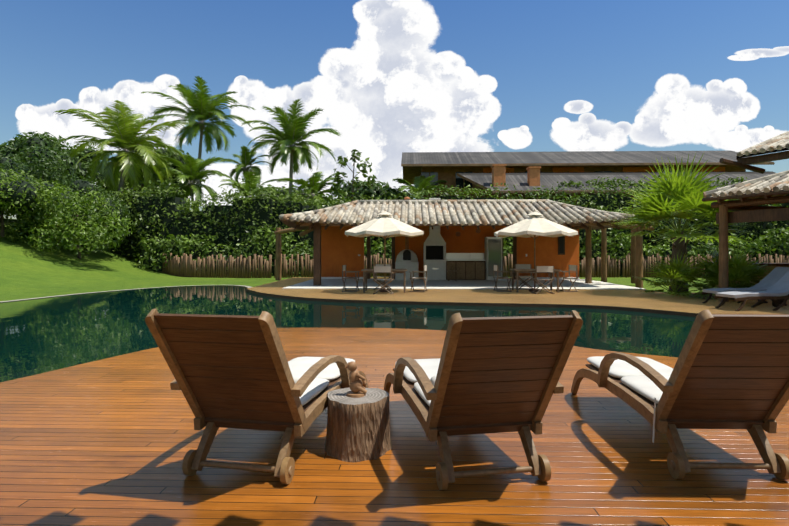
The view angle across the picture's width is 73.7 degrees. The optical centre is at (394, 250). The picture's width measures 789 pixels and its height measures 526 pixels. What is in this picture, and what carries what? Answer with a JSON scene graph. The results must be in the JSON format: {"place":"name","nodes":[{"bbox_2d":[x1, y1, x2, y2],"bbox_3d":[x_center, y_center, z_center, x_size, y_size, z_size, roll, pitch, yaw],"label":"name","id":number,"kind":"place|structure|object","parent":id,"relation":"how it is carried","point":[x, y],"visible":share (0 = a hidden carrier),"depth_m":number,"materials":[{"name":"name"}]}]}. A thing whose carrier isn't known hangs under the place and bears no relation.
{"place":"outdoors","nodes":[
{"label":"outdoors","id":0,"kind":"place"},
{"bbox_2d":[0,285,695,381],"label":"pool water","id":1,"kind":"structure","parent":0,"point":[40,335],"depth_m":11.21,"materials":[{"name":"teal liquid"}]},
{"bbox_2d":[0,314,788,525],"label":"terrace deck","id":2,"kind":"structure","parent":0,"point":[111,441],"depth_m":3.40,"materials":[{"name":"brown wood"}]},
{"bbox_2d":[145,309,367,483],"bbox_3d":[-0.804,0.855,3.926,0.836,1.065,2.296,0,0,11],"label":"sun lounger","id":3,"kind":"object","parent":2,"relation":"on","point":[236,371],"visible":0.98,"depth_m":3.14,"materials":[{"name":"brown wood"}]},
{"bbox_2d":[324,387,392,461],"bbox_3d":[-0.258,1.200,3.674,0.491,0.370,0.484,0,0,2],"label":"tree stump table","id":4,"kind":"object","parent":2,"relation":"on","point":[358,429],"visible":0.94,"depth_m":3.51,"materials":[{"name":"brown wood"}]},
{"bbox_2d":[345,361,366,397],"bbox_3d":[-0.270,0.895,3.686,0.161,0.238,0.140,0,0,-18],"label":"figurine","id":5,"kind":"object","parent":4,"relation":"on","point":[357,388],"visible":1,"depth_m":3.66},
{"bbox_2d":[384,310,582,489],"bbox_3d":[0.450,0.855,3.850,0.836,1.065,2.296,0,0,-10],"label":"sun lounger","id":6,"kind":"object","parent":2,"relation":"on","point":[483,375],"visible":1,"depth_m":3.05,"materials":[{"name":"brown wood"}]},
{"bbox_2d":[571,310,788,479],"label":"sun lounger","id":7,"kind":"object","parent":2,"relation":"on","point":[729,371],"visible":1,"depth_m":3.19,"materials":[{"name":"brown wood"}]},
{"bbox_2d":[0,218,788,302],"bbox_3d":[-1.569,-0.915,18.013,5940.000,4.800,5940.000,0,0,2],"label":"lawn ground","id":8,"kind":"structure","parent":0,"point":[27,271],"depth_m":24.41,"materials":[{"name":"green plant"}]},
{"bbox_2d":[0,152,38,214],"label":"shrub","id":9,"kind":"object","parent":8,"relation":"on","point":[6,162],"visible":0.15,"depth_m":31.54,"materials":[{"name":"green plant"}]},
{"bbox_2d":[0,154,76,216],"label":"tree","id":10,"kind":"object","parent":8,"relation":"on","point":[41,171],"visible":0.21,"depth_m":31.03,"materials":[{"name":"green plant"}]},
{"bbox_2d":[0,168,80,236],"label":"shrub","id":11,"kind":"object","parent":8,"relation":"on","point":[19,190],"visible":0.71,"depth_m":25.74,"materials":[{"name":"green plant"}]},
{"bbox_2d":[0,131,126,185],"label":"tree","id":12,"kind":"object","parent":8,"relation":"on","point":[25,148],"visible":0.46,"depth_m":46.06,"materials":[{"name":"green plant"}]},
{"bbox_2d":[4,176,133,247],"bbox_3d":[-18.530,-2.188,30.601,7.240,4.341,6.468,0,0,2],"label":"shrub","id":13,"kind":"object","parent":8,"relation":"on","point":[78,185],"visible":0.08,"depth_m":30.13,"materials":[{"name":"green plant"}]},
{"bbox_2d":[4,184,134,258],"bbox_3d":[-16.893,-1.388,27.383,6.477,3.849,5.199,0,0,38],"label":"shrub","id":14,"kind":"object","parent":8,"relation":"on","point":[94,232],"visible":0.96,"depth_m":26.39,"materials":[{"name":"green plant"}]},
{"bbox_2d":[51,100,190,198],"bbox_3d":[-18.791,-5.638,36.922,8.320,10.085,8.634,0,0,37],"label":"palm tree","id":15,"kind":"object","parent":8,"relation":"on","point":[125,137],"visible":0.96,"depth_m":36.19,"materials":[{"name":"green plant"}]},
{"bbox_2d":[0,285,250,301],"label":"pool edge","id":16,"kind":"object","parent":8,"relation":"on","point":[105,291],"depth_m":18.23,"materials":[{"name":"stone"}]},
{"bbox_2d":[95,145,208,198],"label":"tree","id":17,"kind":"object","parent":8,"relation":"on","point":[172,154],"visible":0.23,"depth_m":48.59,"materials":[{"name":"green plant"}]},
{"bbox_2d":[156,155,232,206],"bbox_3d":[-14.776,-2.947,38.446,5.879,8.162,5.663,0,0,2],"label":"palm","id":18,"kind":"object","parent":8,"relation":"on","point":[192,171],"visible":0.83,"depth_m":37.94,"materials":[{"name":"green plant"}]},
{"bbox_2d":[141,76,253,207],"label":"tall palm","id":19,"kind":"object","parent":8,"relation":"on","point":[201,104],"visible":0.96,"depth_m":41.77,"materials":[{"name":"green plant"}]},
{"bbox_2d":[219,146,268,186],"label":"thin palm","id":20,"kind":"object","parent":8,"relation":"on","point":[245,157],"visible":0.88,"depth_m":42.53,"materials":[{"name":"green plant"}]},
{"bbox_2d":[218,171,285,203],"bbox_3d":[-10.514,-2.072,38.854,4.655,7.314,5.544,0,0,2],"label":"palm tree","id":21,"kind":"object","parent":8,"relation":"on","point":[250,176],"visible":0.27,"depth_m":38.32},
{"bbox_2d":[245,184,321,201],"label":"tree","id":22,"kind":"object","parent":8,"relation":"on","point":[283,191],"visible":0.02,"depth_m":51.86,"materials":[{"name":"green plant"}]},
{"bbox_2d":[241,99,341,201],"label":"tall palm","id":23,"kind":"object","parent":8,"relation":"on","point":[292,125],"visible":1,"depth_m":41.54,"materials":[{"name":"green plant"}]},
{"bbox_2d":[277,171,347,208],"bbox_3d":[-6.258,-2.384,40.246,5.714,7.939,5.544,0,0,2],"label":"palm","id":24,"kind":"object","parent":8,"relation":"on","point":[312,181],"visible":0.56,"depth_m":39.73,"materials":[{"name":"green plant"}]},
{"bbox_2d":[329,149,376,200],"bbox_3d":[-2.746,-2.576,34.608,3.273,8.128,1.127,0,0,2],"label":"tree","id":25,"kind":"object","parent":8,"relation":"on","point":[338,180],"visible":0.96,"depth_m":34.53,"materials":[{"name":"green plant"}]},
{"bbox_2d":[302,180,408,207],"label":"bush","id":26,"kind":"object","parent":8,"relation":"on","point":[377,190],"visible":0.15,"depth_m":43.92,"materials":[{"name":"green plant"}]},
{"bbox_2d":[388,175,446,199],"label":"palm","id":27,"kind":"object","parent":8,"relation":"on","point":[420,182],"visible":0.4,"depth_m":39.50,"materials":[{"name":"green plant"}]},
{"bbox_2d":[101,177,788,263],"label":"hedge","id":28,"kind":"object","parent":8,"relation":"on","point":[154,216],"visible":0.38,"depth_m":31.88,"materials":[{"name":"green plant"}]},
{"bbox_2d":[134,223,788,275],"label":"hedge shrub row","id":29,"kind":"object","parent":8,"relation":"on","point":[152,257],"visible":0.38,"depth_m":30.01,"materials":[{"name":"green plant"}]},
{"bbox_2d":[160,253,788,277],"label":"palisade fence","id":30,"kind":"object","parent":8,"relation":"on","point":[185,266],"visible":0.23,"depth_m":28.69,"materials":[{"name":"brown wood"}]},
{"bbox_2d":[716,263,788,295],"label":"plant","id":31,"kind":"object","parent":8,"relation":"on","point":[779,264],"visible":0.17,"depth_m":16.11,"materials":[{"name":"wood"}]},
{"bbox_2d":[0,0,788,218],"label":"sky","id":32,"kind":"structure","parent":0,"point":[393,77],"materials":[{"name":"blue"}]},
{"bbox_2d":[246,277,788,316],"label":"deck terrace","id":33,"kind":"structure","parent":0,"point":[630,300],"depth_m":14.97,"materials":[{"name":"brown wood"}]},
{"bbox_2d":[342,265,359,291],"bbox_3d":[-1.452,0.938,17.613,0.530,0.888,0.615,0,0,5],"label":"dining chair","id":34,"kind":"object","parent":33,"relation":"on","point":[345,272],"visible":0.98,"depth_m":17.53,"materials":[{"name":"brown wood"}]},
{"bbox_2d":[374,264,390,289],"bbox_3d":[-0.420,0.938,18.493,0.615,0.888,0.530,0,0,2],"label":"dining chair","id":35,"kind":"object","parent":33,"relation":"on","point":[387,286],"visible":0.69,"depth_m":18.66,"materials":[{"name":"white fabric"}]},
{"bbox_2d":[373,266,393,294],"bbox_3d":[-0.344,0.938,16.744,0.615,0.888,0.530,0,0,8],"label":"dining chair","id":36,"kind":"object","parent":33,"relation":"on","point":[376,269],"visible":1,"depth_m":16.52,"materials":[{"name":"white fabric"}]},
{"bbox_2d":[361,269,406,292],"bbox_3d":[-0.321,1.012,17.575,1.500,0.745,1.000,0,0,2],"label":"dining table","id":37,"kind":"object","parent":33,"relation":"on","point":[365,271],"visible":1,"depth_m":17.16,"materials":[{"name":"brown wood"}]},
{"bbox_2d":[345,209,423,291],"bbox_3d":[-0.321,-0.005,17.575,2.563,2.780,2.563,0,0,2],"label":"patio umbrella","id":38,"kind":"object","parent":33,"relation":"on","point":[384,225],"visible":0.94,"depth_m":16.95,"materials":[{"name":"beige fabric"}]},
{"bbox_2d":[410,265,426,291],"bbox_3d":[0.796,0.938,17.606,0.530,0.888,0.615,0,0,12],"label":"dining chair","id":39,"kind":"object","parent":33,"relation":"on","point":[423,272],"visible":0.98,"depth_m":17.48,"materials":[{"name":"brown wood"}]},
{"bbox_2d":[274,221,653,289],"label":"pavilion walls","id":40,"kind":"structure","parent":33,"relation":"on","point":[335,248],"depth_m":24.63,"materials":[{"name":"orange paint"}]},
{"bbox_2d":[395,197,417,279],"bbox_3d":[0.577,-0.540,24.338,1.050,3.850,0.975,0,0,2],"label":"pizza oven","id":41,"kind":"object","parent":40,"relation":"on","point":[407,258],"visible":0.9,"depth_m":23.88,"materials":[{"name":"white paint"}]},
{"bbox_2d":[423,198,445,279],"bbox_3d":[1.859,-0.505,24.391,1.040,3.780,0.840,0,0,2],"label":"barbecue grill","id":42,"kind":"object","parent":40,"relation":"on","point":[434,253],"visible":0.71,"depth_m":24.00,"materials":[{"name":"white paint"}]},
{"bbox_2d":[447,271,456,280],"bbox_3d":[2.544,1.151,23.239,0.429,0.488,0.320,0,0,2],"label":"wooden stool","id":43,"kind":"object","parent":40,"relation":"on","point":[451,275],"visible":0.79,"depth_m":23.11,"materials":[{"name":"brown wood"}]},
{"bbox_2d":[279,199,634,229],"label":"pavilion roof","id":44,"kind":"structure","parent":40,"relation":"on","point":[456,212],"depth_m":20.46,"materials":[{"name":"beige tile"}]},
{"bbox_2d":[446,253,485,279],"bbox_3d":[3.281,0.750,24.437,1.860,1.250,0.680,0,0,2],"label":"kitchen counter","id":45,"kind":"object","parent":40,"relation":"on","point":[468,266],"visible":0.85,"depth_m":24.12,"materials":[{"name":"brown wood"}]},
{"bbox_2d":[485,237,501,279],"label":"refrigerator","id":46,"kind":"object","parent":40,"relation":"attached to","point":[493,250],"depth_m":24.03,"materials":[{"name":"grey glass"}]},
{"bbox_2d":[596,205,667,226],"bbox_3d":[9.513,-1.334,22.253,3.304,1.013,4.716,0,0,14],"label":"bush","id":47,"kind":"object","parent":40,"relation":"on","point":[601,207],"visible":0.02,"depth_m":20.70,"materials":[{"name":"green plant"}]},
{"bbox_2d":[493,265,511,291],"bbox_3d":[3.655,0.938,17.751,0.530,0.888,0.615,0,0,-2],"label":"dining chair","id":48,"kind":"object","parent":33,"relation":"on","point":[495,268],"visible":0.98,"depth_m":17.78,"materials":[{"name":"brown wood"}]},
{"bbox_2d":[515,264,533,288],"bbox_3d":[4.610,0.938,18.614,0.615,0.888,0.530,0,0,0],"label":"dining chair","id":49,"kind":"object","parent":33,"relation":"on","point":[522,266],"visible":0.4,"depth_m":18.85,"materials":[{"name":"white fabric"}]},
{"bbox_2d":[510,269,560,291],"bbox_3d":[4.725,1.012,17.720,1.500,0.745,1.000,0,0,2],"label":"dining table","id":50,"kind":"object","parent":33,"relation":"on","point":[517,271],"visible":0.85,"depth_m":17.30,"materials":[{"name":"brown wood"}]},
{"bbox_2d":[494,209,577,291],"bbox_3d":[4.725,-0.005,17.720,2.563,2.780,2.563,0,0,2],"label":"patio umbrella","id":51,"kind":"object","parent":33,"relation":"on","point":[534,225],"visible":0.96,"depth_m":17.11,"materials":[{"name":"beige fabric"}]},
{"bbox_2d":[531,266,554,293],"bbox_3d":[4.751,0.938,16.877,0.615,0.888,0.530,0,0,-2],"label":"dining chair","id":52,"kind":"object","parent":33,"relation":"on","point":[549,269],"visible":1,"depth_m":16.64,"materials":[{"name":"white fabric"}]},
{"bbox_2d":[556,265,577,291],"bbox_3d":[5.797,0.938,17.748,0.530,0.888,0.615,0,0,-7],"label":"dining chair","id":53,"kind":"object","parent":33,"relation":"on","point":[573,267],"visible":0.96,"depth_m":17.74,"materials":[{"name":"white fabric"}]},
{"bbox_2d":[636,252,710,297],"bbox_3d":[8.246,0.661,15.606,2.355,1.429,2.516,0,0,-25],"label":"fan palm","id":54,"kind":"object","parent":33,"relation":"on","point":[677,270],"visible":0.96,"depth_m":15.29,"materials":[{"name":"green plant"}]},
{"bbox_2d":[631,131,788,301],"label":"pavilion","id":55,"kind":"structure","parent":33,"relation":"on","point":[752,195],"depth_m":14.06,"materials":[{"name":"tile"}]},
{"bbox_2d":[678,245,778,300],"bbox_3d":[9.650,0.607,15.211,2.969,1.688,2.943,0,0,2],"label":"fan palm","id":56,"kind":"object","parent":33,"relation":"on","point":[740,269],"visible":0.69,"depth_m":14.82,"materials":[{"name":"green plant"}]},
{"bbox_2d":[702,267,788,305],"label":"deck lounger","id":57,"kind":"object","parent":33,"relation":"on","point":[772,277],"visible":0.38,"depth_m":13.46,"materials":[{"name":"grey wood"}]},
{"bbox_2d":[714,271,788,310],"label":"deck lounger","id":58,"kind":"object","parent":33,"relation":"on","point":[778,290],"visible":0.92,"depth_m":12.23,"materials":[{"name":"grey fabric"}]},
{"bbox_2d":[401,151,774,204],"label":"house","id":59,"kind":"structure","parent":0,"point":[524,171],"depth_m":40.71,"materials":[{"name":"grey wood"}]},
{"bbox_2d":[558,175,746,187],"bbox_3d":[17.651,-4.654,35.953,12.989,1.082,2.371,0,0,2],"label":"hedge","id":60,"kind":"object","parent":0,"point":[735,181],"depth_m":35.50,"materials":[{"name":"green plant"}]},
{"bbox_2d":[663,292,775,299],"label":"plants","id":61,"kind":"object","parent":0,"point":[717,299],"depth_m":15.98,"materials":[{"name":"plant"}]},
{"bbox_2d":[606,153,755,295],"bbox_3d":[9.067,-0.750,16.626,4.948,4.586,4.635,0,0,2],"label":"fan palm","id":62,"kind":"object","parent":61,"relation":"in","point":[679,195],"visible":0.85,"depth_m":16.24,"materials":[{"name":"green plant"}]},
{"bbox_2d":[692,256,758,287],"bbox_3d":[9.840,0.835,15.362,2.056,1.325,2.119,0,0,25],"label":"shrub","id":63,"kind":"object","parent":61,"relation":"on","point":[745,285],"visible":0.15,"depth_m":15.32,"materials":[{"name":"green plant"}]}
]}

